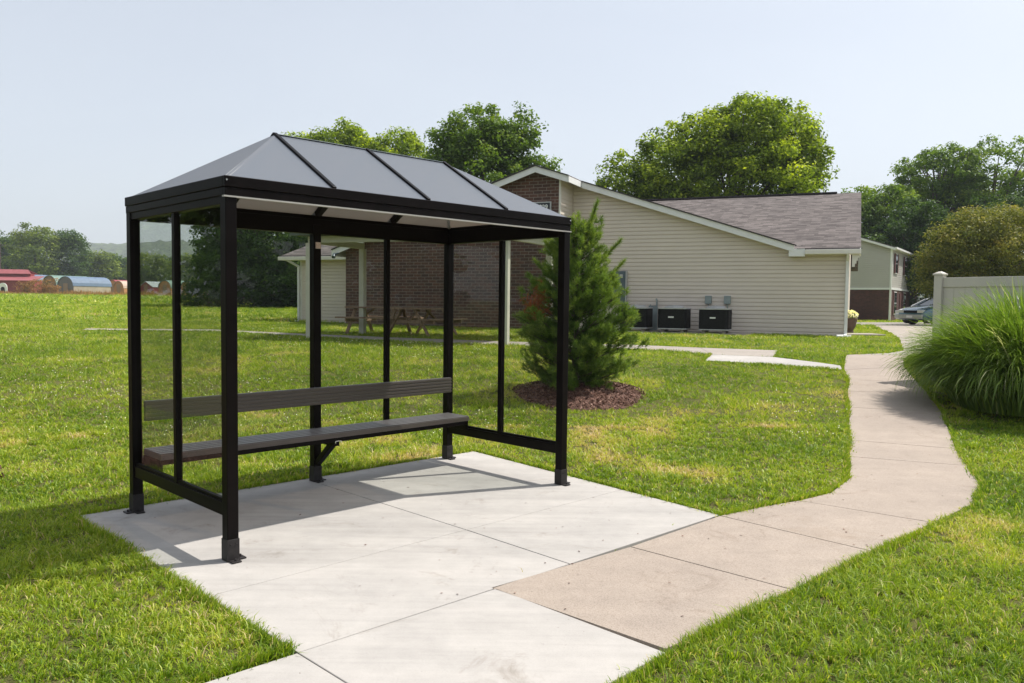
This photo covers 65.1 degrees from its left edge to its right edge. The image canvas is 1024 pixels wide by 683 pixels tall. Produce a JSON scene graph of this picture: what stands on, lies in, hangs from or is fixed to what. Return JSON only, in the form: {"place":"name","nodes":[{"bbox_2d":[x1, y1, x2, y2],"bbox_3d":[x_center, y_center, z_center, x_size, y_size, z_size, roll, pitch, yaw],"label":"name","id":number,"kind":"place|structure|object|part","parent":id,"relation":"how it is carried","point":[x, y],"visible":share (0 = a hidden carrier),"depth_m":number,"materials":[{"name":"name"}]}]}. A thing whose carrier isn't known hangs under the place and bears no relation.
{"place":"outdoors","nodes":[
{"label":"outdoors","id":0,"kind":"place"},
{"bbox_2d":[0,283,6,291],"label":"arched board","id":1,"kind":"object","parent":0,"point":[3,286],"visible":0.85,"depth_m":140.74,"materials":[{"name":"white plastic"}]},
{"bbox_2d":[0,292,274,304],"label":"grass","id":2,"kind":"structure","parent":0,"point":[75,298],"depth_m":80.74,"materials":[{"name":"green plant"}]},
{"bbox_2d":[0,300,930,329],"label":"grass","id":3,"kind":"structure","parent":0,"point":[19,308],"depth_m":39.90,"materials":[{"name":"green plant"}]},
{"bbox_2d":[39,239,926,300],"bbox_3d":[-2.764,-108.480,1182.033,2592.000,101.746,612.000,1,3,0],"label":"hills","id":4,"kind":"structure","parent":0,"point":[161,247],"depth_m":1195.44,"materials":[{"name":"green plant"}]},
{"bbox_2d":[0,407,1023,514],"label":"grass","id":5,"kind":"structure","parent":0,"point":[50,433],"depth_m":8.49,"materials":[{"name":"green plant"}]},
{"bbox_2d":[0,297,1023,682],"bbox_3d":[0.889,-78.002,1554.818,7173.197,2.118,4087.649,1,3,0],"label":"ground","id":6,"kind":"structure","parent":0,"point":[506,397],"depth_m":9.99,"materials":[{"name":"green plant"}]},
{"bbox_2d":[0,230,28,268],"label":"tree","id":7,"kind":"object","parent":6,"relation":"on","point":[3,240],"visible":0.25,"depth_m":197.54,"materials":[{"name":"green plant"}]},
{"bbox_2d":[0,269,44,291],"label":"red barn","id":8,"kind":"structure","parent":6,"relation":"on","point":[9,278],"depth_m":147.57,"materials":[{"name":"metal"}]},
{"bbox_2d":[2,222,69,274],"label":"tree","id":9,"kind":"object","parent":6,"relation":"on","point":[28,241],"visible":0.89,"depth_m":185.63,"materials":[{"name":"green plant"}]},
{"bbox_2d":[12,278,61,292],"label":"shrub","id":10,"kind":"object","parent":6,"relation":"on","point":[27,287],"visible":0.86,"depth_m":131.36,"materials":[{"name":"brown plant"}]},
{"bbox_2d":[43,275,85,292],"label":"shed","id":11,"kind":"structure","parent":6,"relation":"on","point":[52,277],"depth_m":140.64,"materials":[{"name":"grey metal"}]},
{"bbox_2d":[41,228,93,276],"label":"tree","id":12,"kind":"object","parent":6,"relation":"on","point":[73,242],"visible":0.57,"depth_m":189.79,"materials":[{"name":"green plant"}]},
{"bbox_2d":[57,276,111,292],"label":"shed","id":13,"kind":"structure","parent":6,"relation":"on","point":[85,284],"depth_m":138.27,"materials":[{"name":"blue metal"}]},
{"bbox_2d":[63,283,67,291],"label":"door","id":14,"kind":"structure","parent":13,"relation":"in","point":[65,285],"depth_m":136.69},
{"bbox_2d":[0,289,203,295],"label":"tall weeds","id":15,"kind":"object","parent":6,"relation":"on","point":[80,292],"visible":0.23,"depth_m":130.38,"materials":[{"name":"plant"}]},
{"bbox_2d":[85,249,121,279],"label":"tree","id":16,"kind":"object","parent":6,"relation":"on","point":[107,271],"visible":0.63,"depth_m":197.83,"materials":[{"name":"green plant"}]},
{"bbox_2d":[97,253,126,279],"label":"tree","id":17,"kind":"object","parent":6,"relation":"on","point":[123,262],"visible":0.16,"depth_m":212.48,"materials":[{"name":"green plant"}]},
{"bbox_2d":[110,280,126,291],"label":"shed","id":18,"kind":"structure","parent":6,"relation":"on","point":[112,283],"depth_m":149.69,"materials":[{"name":"wood"}]},
{"bbox_2d":[113,281,126,293],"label":"shed","id":19,"kind":"structure","parent":6,"relation":"on","point":[119,286],"depth_m":145.66,"materials":[{"name":"orange wood"}]},
{"bbox_2d":[117,284,120,293],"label":"door","id":20,"kind":"structure","parent":19,"relation":"in","point":[118,285],"depth_m":145.64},
{"bbox_2d":[120,252,170,283],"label":"tree","id":21,"kind":"object","parent":6,"relation":"on","point":[151,270],"visible":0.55,"depth_m":187.31,"materials":[{"name":"green plant"}]},
{"bbox_2d":[141,281,159,292],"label":"shed","id":22,"kind":"structure","parent":6,"relation":"on","point":[148,285],"depth_m":149.69,"materials":[{"name":"red metal"}]},
{"bbox_2d":[158,280,183,293],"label":"shed","id":23,"kind":"structure","parent":6,"relation":"on","point":[165,286],"depth_m":145.60,"materials":[{"name":"orange wood"}]},
{"bbox_2d":[163,285,166,293],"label":"door","id":24,"kind":"structure","parent":23,"relation":"in","point":[164,286],"depth_m":145.63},
{"bbox_2d":[161,253,196,280],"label":"tree","id":25,"kind":"object","parent":6,"relation":"on","point":[185,260],"visible":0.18,"depth_m":177.40,"materials":[{"name":"green plant"}]},
{"bbox_2d":[181,276,220,306],"bbox_3d":[-20.677,-3.072,53.828,3.839,3.215,4.169,1,3,0],"label":"bush","id":26,"kind":"object","parent":6,"relation":"on","point":[195,288],"visible":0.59,"depth_m":53.13,"materials":[{"name":"green plant"}]},
{"bbox_2d":[187,229,267,305],"bbox_3d":[-20.824,-6.556,59.671,6.262,8.785,6.137,-1,4,-34],"label":"tree","id":27,"kind":"object","parent":6,"relation":"on","point":[197,244],"visible":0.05,"depth_m":58.59,"materials":[{"name":"green plant"}]},
{"bbox_2d":[182,225,307,306],"bbox_3d":[-17.459,-7.715,55.201,9.748,12.327,8.690,-1,3,-22],"label":"tree","id":28,"kind":"object","parent":6,"relation":"on","point":[249,242],"visible":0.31,"depth_m":53.48,"materials":[{"name":"green plant"}]},
{"bbox_2d":[243,232,307,307],"bbox_3d":[-14.913,-4.834,53.632,6.844,6.493,5.473,1,3,0],"label":"tree","id":29,"kind":"object","parent":6,"relation":"on","point":[284,279],"visible":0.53,"depth_m":52.84,"materials":[{"name":"green plant"}]},
{"bbox_2d":[274,125,368,245],"bbox_3d":[-14.419,-9.412,60.500,10.073,14.193,9.506,1,3,0],"label":"tree","id":30,"kind":"object","parent":6,"relation":"on","point":[323,135],"visible":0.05,"depth_m":58.08,"materials":[{"name":"green plant"}]},
{"bbox_2d":[335,306,413,333],"bbox_3d":[-3.743,-0.604,22.601,1.800,0.749,1.720,2,3,20],"label":"picnic table","id":31,"kind":"object","parent":6,"relation":"on","point":[352,318],"visible":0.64,"depth_m":22.43,"materials":[{"name":"brown wood"}]},
{"bbox_2d":[325,117,428,157],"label":"tree","id":32,"kind":"object","parent":6,"relation":"on","point":[410,143],"visible":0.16,"depth_m":58.19,"materials":[{"name":"green plant"}]},
{"bbox_2d":[81,452,718,682],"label":"concrete pad","id":33,"kind":"object","parent":6,"relation":"on","point":[316,576],"visible":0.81,"depth_m":4.95,"materials":[{"name":"grey concrete"}]},
{"bbox_2d":[123,132,571,563],"bbox_3d":[-1.163,-0.139,6.469,3.220,2.816,1.678,-2,4,-45],"label":"bus shelter","id":34,"kind":"object","parent":33,"relation":"on","point":[314,189],"visible":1,"depth_m":6.20,"materials":[{"name":"black metal"}]},
{"bbox_2d":[1,328,838,434],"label":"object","id":35,"kind":"object","parent":6,"relation":"on","point":[365,413],"visible":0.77,"depth_m":12.11,"materials":[{"name":"green plant"}]},
{"bbox_2d":[376,308,466,336],"bbox_3d":[-2.444,-0.542,21.902,1.720,0.749,1.800,2,3,32],"label":"picnic table","id":36,"kind":"object","parent":6,"relation":"on","point":[418,319],"visible":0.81,"depth_m":21.54,"materials":[{"name":"brown wood"}]},
{"bbox_2d":[83,328,775,356],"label":"walkway","id":37,"kind":"structure","parent":6,"relation":"on","point":[739,352],"depth_m":18.24,"materials":[{"name":"concrete"}]},
{"bbox_2d":[290,233,588,345],"bbox_3d":[-1.722,-1.458,21.183,6.246,2.903,4.998,2,3,22],"label":"porch canopy","id":38,"kind":"object","parent":6,"relation":"on","point":[347,242],"visible":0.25,"depth_m":20.17,"materials":[{"name":"beige paint"}]},
{"bbox_2d":[0,318,902,353],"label":"grass","id":39,"kind":"structure","parent":6,"relation":"on","point":[26,325],"depth_m":21.13,"materials":[{"name":"green plant"}]},
{"bbox_2d":[847,310,858,332],"bbox_3d":[10.755,-0.650,25.593,0.553,0.743,0.548,1,3,0],"label":"flower pot","id":40,"kind":"object","parent":39,"relation":"on","point":[852,321],"visible":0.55,"depth_m":25.41,"materials":[{"name":"brown ceramic"}]},
{"bbox_2d":[418,100,564,182],"bbox_3d":[-0.885,-7.566,46.801,9.883,12.834,6.934,-1,3,-28],"label":"tree","id":41,"kind":"object","parent":6,"relation":"on","point":[497,146],"visible":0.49,"depth_m":45.38,"materials":[{"name":"green plant"}]},
{"bbox_2d":[0,499,1023,682],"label":"grass","id":42,"kind":"structure","parent":6,"relation":"on","point":[860,590],"depth_m":4.08,"materials":[{"name":"green plant"}]},
{"bbox_2d":[0,341,1023,421],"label":"grass","id":43,"kind":"structure","parent":6,"relation":"on","point":[153,350],"depth_m":13.22,"materials":[{"name":"green plant"}]},
{"bbox_2d":[278,165,861,335],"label":"building","id":44,"kind":"structure","parent":6,"relation":"on","point":[777,263],"depth_m":26.40,"materials":[{"name":"beige plastic"}]},
{"bbox_2d":[534,201,550,209],"bbox_3d":[0.445,-4.303,26.426,1.800,0.550,0.040,2,3,23],"label":"window","id":45,"kind":"structure","parent":44,"relation":"attached to","point":[547,205],"depth_m":26.12,"materials":[{"name":"white metal"}]},
{"bbox_2d":[606,271,627,303],"bbox_3d":[3.425,-1.786,26.619,0.785,1.120,0.145,2,3,23],"label":"window","id":46,"kind":"structure","parent":44,"relation":"attached to","point":[624,276],"depth_m":26.46,"materials":[{"name":"grey glass"}]},
{"bbox_2d":[649,298,657,329],"bbox_3d":[4.599,-0.857,26.149,0.288,1.100,0.170,2,3,23],"label":"utility riser","id":47,"kind":"object","parent":44,"relation":"attached to","point":[654,318],"visible":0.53,"depth_m":26.09,"materials":[{"name":"grey paint"}]},
{"bbox_2d":[705,296,711,305],"bbox_3d":[6.226,-1.155,25.463,0.200,0.600,0.173,2,3,23],"label":"disconnect box","id":48,"kind":"object","parent":44,"relation":"attached to","point":[708,300],"visible":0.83,"depth_m":25.43,"materials":[{"name":"grey paint"}]},
{"bbox_2d":[724,296,730,308],"bbox_3d":[6.769,-1.137,25.233,0.200,0.600,0.173,2,3,23],"label":"disconnect box","id":49,"kind":"object","parent":44,"relation":"attached to","point":[727,300],"visible":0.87,"depth_m":25.20,"materials":[{"name":"grey paint"}]},
{"bbox_2d":[512,380,645,410],"bbox_3d":[1.011,0.762,12.003,1.933,0.294,1.959,1,3,0],"label":"mulch bed","id":50,"kind":"object","parent":6,"relation":"on","point":[597,406],"visible":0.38,"depth_m":11.44,"materials":[{"name":"brown wood"}]},
{"bbox_2d":[510,196,650,391],"bbox_3d":[1.043,-0.647,12.124,2.178,3.038,1.915,1,3,0],"label":"young pine","id":51,"kind":"object","parent":50,"relation":"on","point":[589,282],"visible":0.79,"depth_m":11.78,"materials":[{"name":"green plant"}]},
{"bbox_2d":[593,90,839,198],"bbox_3d":[12.139,-7.867,48.359,14.129,13.962,10.269,2,3,21],"label":"tree","id":52,"kind":"object","parent":6,"relation":"on","point":[766,148],"visible":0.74,"depth_m":45.43,"materials":[{"name":"green plant"}]},
{"bbox_2d":[706,354,841,369],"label":"walkway","id":53,"kind":"structure","parent":6,"relation":"on","point":[746,359],"depth_m":15.42,"materials":[{"name":"concrete"}]},
{"bbox_2d":[849,237,917,320],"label":"two storey house","id":54,"kind":"structure","parent":6,"relation":"on","point":[878,289],"depth_m":58.33,"materials":[{"name":"grey"}]},
{"bbox_2d":[894,292,896,313],"bbox_3d":[28.294,-2.836,59.248,0.050,1.670,1.220,3,3,33],"label":"window","id":55,"kind":"structure","parent":54,"relation":"in","point":[895,294],"depth_m":59.14,"materials":[{"name":"white plastic"}]},
{"bbox_2d":[895,253,897,273],"bbox_3d":[28.327,-5.732,59.102,0.050,1.470,0.970,3,3,33],"label":"window","id":56,"kind":"structure","parent":54,"relation":"in","point":[896,253],"depth_m":59.05,"materials":[{"name":"grey glass"}]},
{"bbox_2d":[899,294,901,308],"bbox_3d":[29.708,-2.627,61.380,0.045,2.050,0.900,3,3,33],"label":"window","id":57,"kind":"structure","parent":54,"relation":"in","point":[900,295],"depth_m":61.20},
{"bbox_2d":[903,293,905,307],"bbox_3d":[30.835,-3.001,63.079,0.050,1.670,1.220,3,3,33],"label":"window","id":58,"kind":"structure","parent":54,"relation":"in","point":[904,299],"depth_m":62.99,"materials":[{"name":"white plastic"}]},
{"bbox_2d":[904,257,906,275],"bbox_3d":[30.868,-5.897,62.933,0.050,1.470,0.970,3,3,33],"label":"window","id":59,"kind":"structure","parent":54,"relation":"in","point":[905,257],"depth_m":62.87,"materials":[{"name":"grey glass"}]},
{"bbox_2d":[841,182,927,259],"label":"tree","id":60,"kind":"object","parent":6,"relation":"on","point":[875,206],"visible":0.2,"depth_m":69.52,"materials":[{"name":"green plant"}]},
{"bbox_2d":[856,322,931,325],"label":"parking lot","id":61,"kind":"structure","parent":6,"relation":"on","point":[893,323],"depth_m":42.73,"materials":[{"name":"grey concrete"}]},
{"bbox_2d":[895,298,930,323],"bbox_3d":[24.500,-1.761,46.150,4.615,1.469,1.940,0,3,-16],"label":"parked car","id":62,"kind":"object","parent":61,"relation":"on","point":[897,313],"visible":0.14,"depth_m":46.23,"materials":[{"name":"white paint"}]},
{"bbox_2d":[898,298,932,323],"bbox_3d":[21.998,-1.572,40.553,4.615,1.469,1.940,0,3,-16],"label":"parked car","id":63,"kind":"object","parent":61,"relation":"on","point":[909,315],"visible":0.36,"depth_m":39.96,"materials":[{"name":"teal paint"}]},
{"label":"windows","id":64,"kind":"part","parent":63,"relation":"part of","materials":[{"name":"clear glass"}]},
{"bbox_2d":[861,196,958,306],"bbox_3d":[32.912,-6.739,65.437,10.244,10.585,7.918,1,3,0],"label":"tree","id":65,"kind":"object","parent":6,"relation":"on","point":[917,223],"visible":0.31,"depth_m":64.55,"materials":[{"name":"green plant"}]},
{"bbox_2d":[887,141,989,256],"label":"tree","id":66,"kind":"object","parent":6,"relation":"on","point":[930,190],"visible":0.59,"depth_m":73.07,"materials":[{"name":"green plant"}]},
{"bbox_2d":[879,276,1023,416],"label":"ornamental grass","id":67,"kind":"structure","parent":6,"relation":"on","point":[977,366],"depth_m":10.92,"materials":[{"name":"green plant"}]},
{"bbox_2d":[906,198,1023,300],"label":"tree","id":68,"kind":"object","parent":6,"relation":"on","point":[989,249],"visible":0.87,"depth_m":38.76,"materials":[{"name":"green plant"}]},
{"bbox_2d":[931,271,1023,380],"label":"vinyl fence","id":69,"kind":"object","parent":6,"relation":"on","point":[946,290],"visible":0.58,"depth_m":13.16,"materials":[{"name":"white plastic"}]},
{"bbox_2d":[939,190,1023,264],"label":"tree","id":70,"kind":"object","parent":6,"relation":"on","point":[1014,198],"visible":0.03,"depth_m":61.22,"materials":[{"name":"green plant"}]},
{"bbox_2d":[941,133,1023,224],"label":"tree","id":71,"kind":"object","parent":6,"relation":"on","point":[1013,179],"visible":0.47,"depth_m":72.29,"materials":[{"name":"green plant"}]},
{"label":"utility pole","id":72,"kind":"object","parent":6,"relation":"on","visible":0},
{"bbox_2d":[10,245,171,257],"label":"overhead wire","id":73,"kind":"object","parent":72,"relation":"attached to","point":[116,256],"visible":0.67,"depth_m":161.76,"materials":[{"name":"black metal"}]},
{"bbox_2d":[0,0,1023,256],"label":"sky","id":74,"kind":"structure","parent":0,"point":[103,103],"materials":[{"name":"blue"}]},
{"bbox_2d":[579,328,754,335],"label":"pavement","id":75,"kind":"structure","parent":0,"point":[729,333],"depth_m":24.87,"materials":[{"name":"concrete"}]},
{"bbox_2d":[619,305,652,330],"bbox_3d":[3.957,-0.719,25.529,0.906,0.912,0.910,2,3,23],"label":"air conditioner","id":76,"kind":"object","parent":75,"relation":"on","point":[646,315],"visible":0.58,"depth_m":25.06,"materials":[{"name":"grey metal"}]},
{"bbox_2d":[657,305,690,331],"bbox_3d":[5.070,-0.682,25.056,0.906,0.912,0.910,2,3,23],"label":"air conditioner","id":77,"kind":"object","parent":75,"relation":"on","point":[677,317],"visible":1,"depth_m":24.67,"materials":[{"name":"grey metal"}]},
{"bbox_2d":[698,306,731,333],"bbox_3d":[6.230,-0.643,24.565,0.906,0.912,0.910,2,3,23],"label":"air conditioner","id":78,"kind":"object","parent":75,"relation":"on","point":[717,318],"visible":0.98,"depth_m":24.18,"materials":[{"name":"grey metal"}]},
{"bbox_2d":[493,355,978,650],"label":"sidewalk","id":79,"kind":"structure","parent":0,"point":[641,599],"depth_m":5.52,"materials":[{"name":"beige concrete"}]},
{"bbox_2d":[847,333,885,335],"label":"pavement","id":80,"kind":"structure","parent":0,"point":[865,334],"depth_m":24.22,"materials":[{"name":"concrete"}]},
{"bbox_2d":[853,325,931,354],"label":"sidewalk","id":81,"kind":"structure","parent":0,"point":[899,331],"depth_m":26.95,"materials":[{"name":"concrete"}]}
]}

